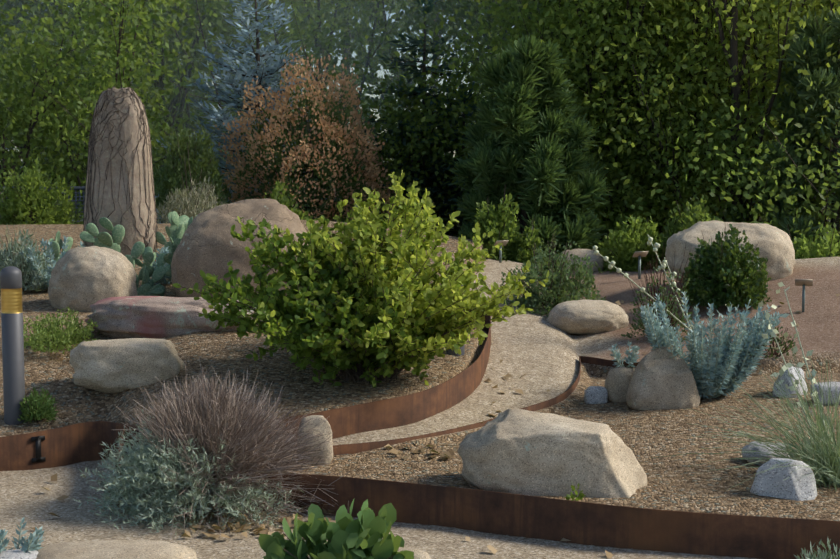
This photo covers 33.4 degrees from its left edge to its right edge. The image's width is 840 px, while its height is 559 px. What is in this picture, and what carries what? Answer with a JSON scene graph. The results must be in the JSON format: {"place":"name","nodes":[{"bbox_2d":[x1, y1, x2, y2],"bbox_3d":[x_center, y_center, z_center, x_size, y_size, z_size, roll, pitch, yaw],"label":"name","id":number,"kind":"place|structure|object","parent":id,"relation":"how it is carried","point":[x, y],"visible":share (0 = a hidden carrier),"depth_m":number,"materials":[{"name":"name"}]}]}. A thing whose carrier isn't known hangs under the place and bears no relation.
{"place":"outdoors","nodes":[
{"label":"outdoors","id":0,"kind":"place"},
{"bbox_2d":[15,0,514,161],"label":"sky","id":1,"kind":"structure","parent":0,"point":[381,73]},
{"bbox_2d":[6,0,724,227],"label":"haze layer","id":2,"kind":"object","parent":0,"point":[348,55],"depth_m":32.61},
{"bbox_2d":[1,0,829,232],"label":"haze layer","id":3,"kind":"object","parent":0,"point":[170,124],"depth_m":27.19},
{"bbox_2d":[0,0,835,233],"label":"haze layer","id":4,"kind":"object","parent":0,"point":[271,51],"depth_m":22.93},
{"bbox_2d":[0,161,839,558],"bbox_3d":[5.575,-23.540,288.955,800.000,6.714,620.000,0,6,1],"label":"ground","id":5,"kind":"structure","parent":0,"point":[540,351],"depth_m":9.51,"materials":[{"name":"brown gravel"}]},
{"bbox_2d":[0,266,24,424],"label":"bollard","id":6,"kind":"object","parent":5,"relation":"on","point":[12,338],"visible":0.9,"depth_m":9.40,"materials":[{"name":"grey metal"}]},
{"bbox_2d":[0,549,38,558],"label":"rock","id":7,"kind":"object","parent":5,"relation":"on","point":[12,554],"visible":0.67,"depth_m":6.77,"materials":[{"name":"grey stone"}]},
{"bbox_2d":[0,518,44,552],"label":"euphorbia","id":8,"kind":"object","parent":5,"relation":"on","point":[32,543],"visible":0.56,"depth_m":6.92,"materials":[{"name":"green plant"}]},
{"bbox_2d":[0,229,49,293],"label":"sage shrub","id":9,"kind":"object","parent":5,"relation":"on","point":[10,257],"visible":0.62,"depth_m":12.72,"materials":[{"name":"green plant"}]},
{"bbox_2d":[0,223,59,284],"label":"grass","id":10,"kind":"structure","parent":5,"relation":"on","point":[20,245],"depth_m":13.08,"materials":[{"name":"green plant"}]},
{"bbox_2d":[0,158,75,224],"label":"shrub","id":11,"kind":"object","parent":5,"relation":"on","point":[18,208],"visible":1,"depth_m":18.15,"materials":[{"name":"green plant"}]},
{"bbox_2d":[18,385,58,422],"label":"shrub","id":12,"kind":"object","parent":5,"relation":"on","point":[35,408],"visible":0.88,"depth_m":9.45,"materials":[{"name":"green plant"}]},
{"bbox_2d":[0,187,83,223],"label":"shrub","id":13,"kind":"object","parent":5,"relation":"on","point":[74,218],"visible":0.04,"depth_m":18.84,"materials":[{"name":"green plant"}]},
{"bbox_2d":[0,186,85,222],"bbox_3d":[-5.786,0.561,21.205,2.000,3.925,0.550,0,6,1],"label":"fence","id":14,"kind":"object","parent":5,"relation":"on","point":[76,188],"visible":0.08,"depth_m":21.24,"materials":[{"name":"grey metal"}]},
{"bbox_2d":[19,236,84,288],"bbox_3d":[-3.358,-0.146,12.829,0.545,0.490,0.609,3,6,30],"label":"euphorbia","id":15,"kind":"object","parent":5,"relation":"on","point":[33,258],"visible":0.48,"depth_m":12.70,"materials":[{"name":"green plant"}]},
{"bbox_2d":[44,344,76,363],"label":"dry groundcover","id":16,"kind":"object","parent":5,"relation":"on","point":[68,354],"visible":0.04,"depth_m":10.45,"materials":[{"name":"green plant"}]},
{"bbox_2d":[44,231,82,264],"bbox_3d":[-3.571,-0.269,13.861,0.308,0.392,0.958,-3,6,-25],"label":"prickly pear","id":17,"kind":"object","parent":5,"relation":"on","point":[57,246],"visible":0.42,"depth_m":13.71,"materials":[{"name":"green plant"}]},
{"bbox_2d":[23,306,106,353],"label":"groundcover","id":18,"kind":"object","parent":5,"relation":"on","point":[54,337],"visible":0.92,"depth_m":10.71,"materials":[{"name":"green plant"}]},
{"bbox_2d":[1,56,157,222],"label":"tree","id":19,"kind":"object","parent":5,"relation":"on","point":[47,161],"depth_m":24.37,"materials":[{"name":"green plant"}]},
{"bbox_2d":[48,246,137,311],"bbox_3d":[-2.854,0.037,12.225,0.741,0.665,0.586,0,6,1],"label":"boulder","id":20,"kind":"object","parent":5,"relation":"on","point":[82,279],"visible":0.73,"depth_m":12.00,"materials":[{"name":"beige stone"}]},
{"bbox_2d":[0,0,187,223],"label":"tree","id":21,"kind":"object","parent":5,"relation":"on","point":[16,162],"visible":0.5,"depth_m":21.83,"materials":[{"name":"green plant"}]},
{"bbox_2d":[36,540,196,558],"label":"rock","id":22,"kind":"object","parent":5,"relation":"on","point":[131,549],"visible":0.98,"depth_m":6.80,"materials":[{"name":"beige stone"}]},
{"bbox_2d":[83,87,156,259],"bbox_3d":[-3.085,-0.982,14.334,0.743,1.955,0.469,0,6,1],"label":"standing stone","id":23,"kind":"object","parent":5,"relation":"on","point":[129,128],"visible":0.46,"depth_m":14.14,"materials":[{"name":"beige stone"}]},
{"bbox_2d":[83,86,157,259],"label":"stone vines","id":24,"kind":"object","parent":23,"relation":"attached to","point":[91,145],"visible":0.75,"depth_m":14.16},
{"bbox_2d":[0,0,250,216],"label":"tree","id":25,"kind":"object","parent":5,"relation":"on","point":[117,60],"visible":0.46,"depth_m":21.25,"materials":[{"name":"green plant"}]},
{"bbox_2d":[69,338,184,393],"bbox_3d":[-2.078,0.616,9.912,0.802,0.373,0.472,0,6,1],"label":"boulder","id":26,"kind":"object","parent":5,"relation":"on","point":[112,366],"visible":0.88,"depth_m":9.73,"materials":[{"name":"grey stone"}]},
{"bbox_2d":[0,1,260,170],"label":"tree","id":27,"kind":"object","parent":5,"relation":"on","point":[208,17],"depth_m":28.50,"materials":[{"name":"green plant"}]},
{"bbox_2d":[80,211,196,252],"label":"prickly pear cactus","id":28,"kind":"object","parent":5,"relation":"on","point":[176,229],"visible":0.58,"depth_m":14.11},
{"bbox_2d":[125,241,176,295],"bbox_3d":[-2.368,-0.060,12.546,0.670,0.551,0.814,-2,6,-19],"label":"prickly pear","id":29,"kind":"object","parent":5,"relation":"on","point":[147,287],"visible":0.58,"depth_m":12.55,"materials":[{"name":"green plant"}]},
{"bbox_2d":[0,0,304,223],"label":"tree","id":30,"kind":"object","parent":5,"relation":"on","point":[201,44],"visible":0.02,"depth_m":25.48,"materials":[{"name":"green plant"}]},
{"bbox_2d":[142,246,171,283],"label":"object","id":31,"kind":"object","parent":5,"relation":"on","point":[164,280],"visible":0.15,"depth_m":13.06,"materials":[{"name":"green plant"}]},
{"bbox_2d":[8,11,321,215],"bbox_3d":[-6.709,-5.958,36.193,9.836,19.359,9.977,-4,7,-33],"label":"tree","id":32,"kind":"object","parent":5,"relation":"on","point":[195,98],"depth_m":37.80,"materials":[{"name":"green plant"}]},
{"bbox_2d":[85,296,254,338],"bbox_3d":[-1.956,0.322,11.139,1.493,0.360,0.563,0,6,1],"label":"flat boulder","id":33,"kind":"object","parent":5,"relation":"on","point":[155,317],"visible":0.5,"depth_m":10.93,"materials":[{"name":"grey stone"}]},
{"bbox_2d":[157,152,224,223],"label":"shrub","id":34,"kind":"object","parent":5,"relation":"on","point":[190,206],"visible":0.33,"depth_m":17.61,"materials":[{"name":"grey plant"}]},
{"bbox_2d":[153,124,231,208],"bbox_3d":[-3.161,-1.531,19.209,1.152,1.219,1.005,0,6,1],"label":"olive shrub","id":35,"kind":"object","parent":5,"relation":"on","point":[171,180],"visible":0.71,"depth_m":19.04,"materials":[{"name":"green plant"}]},
{"bbox_2d":[0,0,387,219],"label":"tree","id":36,"kind":"object","parent":5,"relation":"on","point":[175,99],"depth_m":27.92,"materials":[{"name":"green plant"}]},
{"bbox_2d":[74,357,348,545],"bbox_3d":[-1.163,0.978,8.129,1.581,0.919,1.655,0,6,1],"label":"lavender bush","id":37,"kind":"object","parent":5,"relation":"on","point":[182,455],"visible":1,"depth_m":7.89,"materials":[{"name":"grey plant"}]},
{"bbox_2d":[31,0,399,195],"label":"tree","id":38,"kind":"object","parent":5,"relation":"on","point":[274,50],"depth_m":31.02,"materials":[{"name":"green plant"}]},
{"bbox_2d":[121,2,337,132],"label":"tree","id":39,"kind":"object","parent":5,"relation":"on","point":[260,32],"depth_m":43.08,"materials":[{"name":"green plant"}]},
{"bbox_2d":[171,199,307,296],"bbox_3d":[-1.562,-0.209,12.460,1.260,1.020,0.986,0,6,1],"label":"boulder","id":40,"kind":"object","parent":5,"relation":"on","point":[210,244],"visible":0.58,"depth_m":12.10,"materials":[{"name":"beige stone"}]},
{"bbox_2d":[0,309,490,470],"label":"bed edging","id":41,"kind":"object","parent":5,"relation":"on","point":[72,444],"visible":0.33,"depth_m":9.18,"materials":[{"name":"brown metal"}]},
{"bbox_2d":[31,435,45,462],"bbox_3d":[-2.475,1.101,9.080,0.078,0.170,0.055,0,6,1],"label":"edging bracket","id":42,"kind":"object","parent":41,"relation":"attached to","point":[38,440],"visible":1,"depth_m":9.08,"materials":[{"name":"black metal"}]},
{"bbox_2d":[155,0,353,223],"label":"blue spruce","id":43,"kind":"object","parent":5,"relation":"on","point":[243,72],"visible":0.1,"depth_m":21.07,"materials":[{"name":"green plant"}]},
{"bbox_2d":[11,0,512,215],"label":"tree","id":44,"kind":"object","parent":5,"relation":"on","point":[277,41],"depth_m":26.07,"materials":[{"name":"green plant"}]},
{"bbox_2d":[264,180,317,219],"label":"shrub","id":45,"kind":"object","parent":5,"relation":"on","point":[282,199],"visible":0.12,"depth_m":17.26,"materials":[{"name":"green plant"}]},
{"bbox_2d":[196,0,408,148],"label":"tree","id":46,"kind":"object","parent":5,"relation":"on","point":[321,54],"depth_m":41.75,"materials":[{"name":"green plant"}]},
{"bbox_2d":[215,48,404,222],"bbox_3d":[-1.529,-2.012,20.067,2.817,2.628,2.450,-3,6,-28],"label":"smoke bush","id":47,"kind":"object","parent":5,"relation":"on","point":[330,173],"visible":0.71,"depth_m":19.54,"materials":[{"name":"brown plant"}]},
{"bbox_2d":[296,415,332,464],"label":"small pale rock","id":48,"kind":"object","parent":5,"relation":"on","point":[324,427],"visible":0.54,"depth_m":8.37,"materials":[{"name":"beige stone"}]},
{"bbox_2d":[258,499,419,558],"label":"plant","id":49,"kind":"object","parent":5,"relation":"on","point":[346,535],"visible":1,"depth_m":6.64,"materials":[{"name":"green plant"}]},
{"bbox_2d":[1,0,711,231],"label":"treeline","id":50,"kind":"object","parent":5,"relation":"on","point":[402,21],"depth_m":53.33,"materials":[{"name":"green plant"}]},
{"bbox_2d":[172,170,548,387],"bbox_3d":[-0.388,0.009,9.701,2.504,1.556,2.341,0,6,1],"label":"yellow green shrub","id":51,"kind":"object","parent":5,"relation":"on","point":[366,305],"visible":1,"depth_m":9.36,"materials":[{"name":"green plant"}]},
{"bbox_2d":[283,0,517,154],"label":"tree","id":52,"kind":"object","parent":5,"relation":"on","point":[374,15],"depth_m":33.29,"materials":[{"name":"green plant"}]},
{"bbox_2d":[387,547,431,558],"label":"rock","id":53,"kind":"object","parent":5,"relation":"on","point":[420,554],"visible":0.46,"depth_m":6.77,"materials":[{"name":"beige stone"}]},
{"bbox_2d":[195,0,633,195],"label":"tree","id":54,"kind":"object","parent":5,"relation":"on","point":[458,24],"depth_m":26.85,"materials":[{"name":"green plant"}]},
{"bbox_2d":[292,4,577,234],"bbox_3d":[-0.015,-0.826,21.360,5.025,6.713,5.098,5,7,41],"label":"tree","id":55,"kind":"object","parent":5,"relation":"on","point":[423,150],"visible":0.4,"depth_m":20.61,"materials":[{"name":"green plant"}]},
{"bbox_2d":[359,0,512,235],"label":"dark fir","id":56,"kind":"object","parent":5,"relation":"on","point":[419,91],"visible":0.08,"depth_m":21.04,"materials":[{"name":"green plant"}]},
{"bbox_2d":[32,294,839,558],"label":"dry leaves","id":57,"kind":"object","parent":5,"relation":"on","point":[290,519],"visible":0.29,"depth_m":7.83,"materials":[{"name":"brown plant"}]},
{"bbox_2d":[414,78,478,236],"bbox_3d":[0.601,0.116,20.957,3.655,6.153,3.577,0,6,1],"label":"dark fir","id":58,"kind":"object","parent":5,"relation":"on","point":[457,193],"visible":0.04,"depth_m":20.70,"materials":[{"name":"green plant"}]},
{"bbox_2d":[377,0,516,123],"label":"tree","id":59,"kind":"object","parent":5,"relation":"on","point":[442,57],"depth_m":34.37,"materials":[{"name":"green plant"}]},
{"bbox_2d":[446,285,464,355],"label":"rock","id":60,"kind":"object","parent":5,"relation":"on","point":[451,352],"depth_m":10.49,"materials":[{"name":"beige stone"}]},
{"bbox_2d":[397,4,521,80],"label":"tree","id":61,"kind":"object","parent":5,"relation":"on","point":[463,42],"depth_m":44.88,"materials":[{"name":"green plant"}]},
{"bbox_2d":[115,423,839,558],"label":"edging","id":62,"kind":"object","parent":5,"relation":"on","point":[587,523],"visible":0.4,"depth_m":7.41,"materials":[{"name":"brown metal"}]},
{"bbox_2d":[333,356,638,454],"bbox_3d":[0.636,0.926,10.022,0.647,0.263,3.624,4,7,32],"label":"edging","id":63,"kind":"object","parent":5,"relation":"on","point":[354,448],"visible":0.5,"depth_m":9.19,"materials":[{"name":"brown metal"}]},
{"bbox_2d":[468,185,522,259],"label":"shrub","id":64,"kind":"object","parent":5,"relation":"on","point":[493,221],"visible":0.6,"depth_m":16.10,"materials":[{"name":"green plant"}]},
{"bbox_2d":[494,240,508,262],"bbox_3d":[0.916,-0.288,15.791,0.150,0.313,0.082,-2,6,-22],"label":"plant label","id":65,"kind":"object","parent":5,"relation":"on","point":[504,242],"visible":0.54,"depth_m":15.79,"materials":[{"name":"brown wood"}]},
{"bbox_2d":[487,219,547,270],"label":"shrub","id":66,"kind":"object","parent":5,"relation":"on","point":[524,238],"visible":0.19,"depth_m":16.07,"materials":[{"name":"green plant"}]},
{"bbox_2d":[448,33,613,269],"bbox_3d":[1.516,-0.819,18.561,2.339,4.789,2.498,0,6,1],"label":"young pine","id":67,"kind":"object","parent":5,"relation":"on","point":[545,184],"visible":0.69,"depth_m":18.00,"materials":[{"name":"green plant"}]},
{"bbox_2d":[457,409,646,497],"bbox_3d":[0.752,1.016,7.931,1.061,0.530,0.624,1,6,12],"label":"boulder","id":68,"kind":"object","parent":5,"relation":"on","point":[521,452],"visible":0.88,"depth_m":7.67,"materials":[{"name":"beige stone"}]},
{"bbox_2d":[498,230,605,316],"bbox_3d":[1.258,-0.078,13.168,1.062,0.805,0.888,0,6,1],"label":"manzanita shrub","id":69,"kind":"object","parent":5,"relation":"on","point":[554,291],"visible":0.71,"depth_m":13.08,"materials":[{"name":"green plant"}]},
{"bbox_2d":[414,0,727,254],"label":"tree","id":70,"kind":"object","parent":5,"relation":"on","point":[546,25],"visible":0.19,"depth_m":20.09,"materials":[{"name":"green plant"}]},
{"bbox_2d":[565,483,585,500],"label":"plant","id":71,"kind":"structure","parent":5,"relation":"on","point":[579,497],"depth_m":7.49,"materials":[{"name":"green plant"}]},
{"bbox_2d":[559,249,603,273],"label":"boulder","id":72,"kind":"object","parent":5,"relation":"on","point":[598,258],"visible":0.31,"depth_m":15.70,"materials":[{"name":"grey stone"}]},
{"bbox_2d":[365,0,798,253],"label":"slender tree","id":73,"kind":"object","parent":5,"relation":"on","point":[606,27],"visible":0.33,"depth_m":19.89,"materials":[{"name":"green plant"}]},
{"bbox_2d":[546,300,628,334],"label":"rock","id":74,"kind":"object","parent":5,"relation":"on","point":[580,317],"visible":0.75,"depth_m":12.46,"materials":[{"name":"beige stone"}]},
{"bbox_2d":[345,0,834,236],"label":"tree","id":75,"kind":"object","parent":5,"relation":"on","point":[435,9],"visible":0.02,"depth_m":23.58,"materials":[{"name":"green plant"}]},
{"bbox_2d":[584,386,607,403],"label":"rock","id":76,"kind":"object","parent":5,"relation":"on","point":[595,394],"visible":0.81,"depth_m":10.15,"materials":[{"name":"grey stone"}]},
{"bbox_2d":[605,367,633,401],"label":"round rock","id":77,"kind":"object","parent":5,"relation":"on","point":[617,381],"visible":0.56,"depth_m":10.15,"materials":[{"name":"grey stone"}]},
{"bbox_2d":[406,0,836,233],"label":"tree","id":78,"kind":"object","parent":5,"relation":"on","point":[671,27],"visible":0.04,"depth_m":21.83,"materials":[{"name":"green plant"}]},
{"bbox_2d":[609,341,639,367],"bbox_3d":[1.656,0.614,11.367,0.261,0.217,0.262,0,6,1],"label":"euphorbia","id":79,"kind":"object","parent":5,"relation":"on","point":[632,358],"depth_m":11.34,"materials":[{"name":"green plant"}]},
{"bbox_2d":[595,214,672,272],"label":"shrub","id":80,"kind":"object","parent":5,"relation":"on","point":[627,234],"visible":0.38,"depth_m":15.58,"materials":[{"name":"green plant"}]},
{"bbox_2d":[445,0,824,255],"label":"tree","id":81,"kind":"object","parent":5,"relation":"on","point":[651,203],"visible":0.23,"depth_m":19.64,"materials":[{"name":"green plant"}]},
{"bbox_2d":[615,244,656,271],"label":"shrub","id":82,"kind":"object","parent":5,"relation":"on","point":[622,260],"visible":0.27,"depth_m":15.45,"materials":[{"name":"green plant"}]},
{"bbox_2d":[439,0,839,239],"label":"slender tree","id":83,"kind":"object","parent":5,"relation":"on","point":[732,60],"visible":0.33,"depth_m":19.08,"materials":[{"name":"green plant"}]},
{"bbox_2d":[632,251,648,278],"bbox_3d":[2.299,-0.121,14.616,0.150,0.353,0.082,-1,6,-13],"label":"plant label","id":84,"kind":"object","parent":5,"relation":"on","point":[639,254],"visible":0.82,"depth_m":14.62,"materials":[{"name":"brown wood"}]},
{"bbox_2d":[621,241,694,341],"bbox_3d":[2.108,0.099,12.043,0.680,0.868,0.548,4,7,35],"label":"twiggy shrub","id":85,"kind":"object","parent":5,"relation":"on","point":[675,322],"visible":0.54,"depth_m":12.04,"materials":[{"name":"brown plant"}]},
{"bbox_2d":[625,345,699,409],"bbox_3d":[1.727,0.721,9.966,0.520,0.501,0.279,0,6,1],"label":"boulder","id":86,"kind":"object","parent":5,"relation":"on","point":[661,379],"visible":0.88,"depth_m":9.86,"materials":[{"name":"grey stone"}]},
{"bbox_2d":[488,0,839,240],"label":"slender tree","id":87,"kind":"object","parent":5,"relation":"on","point":[705,44],"visible":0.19,"depth_m":19.77,"materials":[{"name":"green plant"}]},
{"bbox_2d":[648,194,714,265],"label":"shrub","id":88,"kind":"object","parent":5,"relation":"on","point":[698,212],"visible":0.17,"depth_m":15.33,"materials":[{"name":"green plant"}]},
{"bbox_2d":[563,0,839,232],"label":"tree","id":89,"kind":"object","parent":5,"relation":"on","point":[827,5],"depth_m":22.69,"materials":[{"name":"green plant"}]},
{"bbox_2d":[572,0,839,260],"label":"tree","id":90,"kind":"object","parent":5,"relation":"on","point":[722,157],"visible":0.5,"depth_m":18.63,"materials":[{"name":"green plant"}]},
{"bbox_2d":[573,0,839,232],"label":"slender tree","id":91,"kind":"object","parent":5,"relation":"on","point":[790,112],"visible":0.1,"depth_m":18.60,"materials":[{"name":"green plant"}]},
{"bbox_2d":[640,291,782,398],"bbox_3d":[2.083,0.495,10.128,1.030,0.734,0.992,0,6,1],"label":"shrub","id":92,"kind":"object","parent":5,"relation":"on","point":[714,377],"visible":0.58,"depth_m":9.97,"materials":[{"name":"green plant"}]},
{"bbox_2d":[593,234,829,445],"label":"flower stalks","id":93,"kind":"object","parent":5,"relation":"on","point":[782,370],"visible":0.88,"depth_m":8.38,"materials":[{"name":"white plant"}]},
{"bbox_2d":[682,224,771,309],"bbox_3d":[2.820,-0.147,12.794,0.888,0.801,0.808,0,6,1],"label":"dark green shrub","id":94,"kind":"object","parent":5,"relation":"on","point":[720,269],"visible":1,"depth_m":12.63,"materials":[{"name":"green plant"}]},
{"bbox_2d":[665,220,795,282],"bbox_3d":[3.014,-0.223,13.637,1.220,0.697,0.835,0,6,1],"label":"boulder","id":95,"kind":"object","parent":5,"relation":"on","point":[776,247],"visible":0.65,"depth_m":13.37,"materials":[{"name":"beige stone"}]},
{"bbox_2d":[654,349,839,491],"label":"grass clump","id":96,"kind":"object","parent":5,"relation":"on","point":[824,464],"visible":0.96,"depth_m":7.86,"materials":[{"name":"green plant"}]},
{"bbox_2d":[742,441,789,465],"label":"grey rock","id":97,"kind":"object","parent":5,"relation":"on","point":[756,448],"visible":0.42,"depth_m":8.32,"materials":[{"name":"grey stone"}]},
{"bbox_2d":[758,326,800,358],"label":"twiggy shrub","id":98,"kind":"object","parent":5,"relation":"on","point":[786,347],"visible":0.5,"depth_m":11.36,"materials":[{"name":"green plant"}]},
{"bbox_2d":[723,9,839,256],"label":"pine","id":99,"kind":"object","parent":5,"relation":"on","point":[829,89],"visible":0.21,"depth_m":18.41,"materials":[{"name":"green plant"}]},
{"bbox_2d":[750,458,816,500],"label":"grey rock","id":100,"kind":"object","parent":5,"relation":"on","point":[798,489],"visible":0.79,"depth_m":7.55,"materials":[{"name":"grey stone"}]},
{"bbox_2d":[772,366,807,397],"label":"grey rock","id":101,"kind":"object","parent":5,"relation":"on","point":[785,378],"visible":0.46,"depth_m":10.02,"materials":[{"name":"grey stone"}]},
{"bbox_2d":[795,279,812,311],"bbox_3d":[3.362,0.171,12.278,0.150,0.353,0.082,2,6,18],"label":"plant label","id":102,"kind":"object","parent":5,"relation":"on","point":[803,283],"visible":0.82,"depth_m":12.28,"materials":[{"name":"brown wood"}]},
{"bbox_2d":[787,222,839,258],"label":"shrub","id":103,"kind":"object","parent":5,"relation":"on","point":[817,251],"visible":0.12,"depth_m":14.79,"materials":[{"name":"green plant"}]},
{"bbox_2d":[793,538,839,558],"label":"plant","id":104,"kind":"object","parent":5,"relation":"on","point":[823,554],"visible":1,"depth_m":6.65,"materials":[{"name":"green plant"}]},
{"bbox_2d":[810,382,839,404],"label":"grey rock","id":105,"kind":"object","parent":5,"relation":"on","point":[835,386],"visible":0.56,"depth_m":9.69,"materials":[{"name":"grey stone"}]}
]}

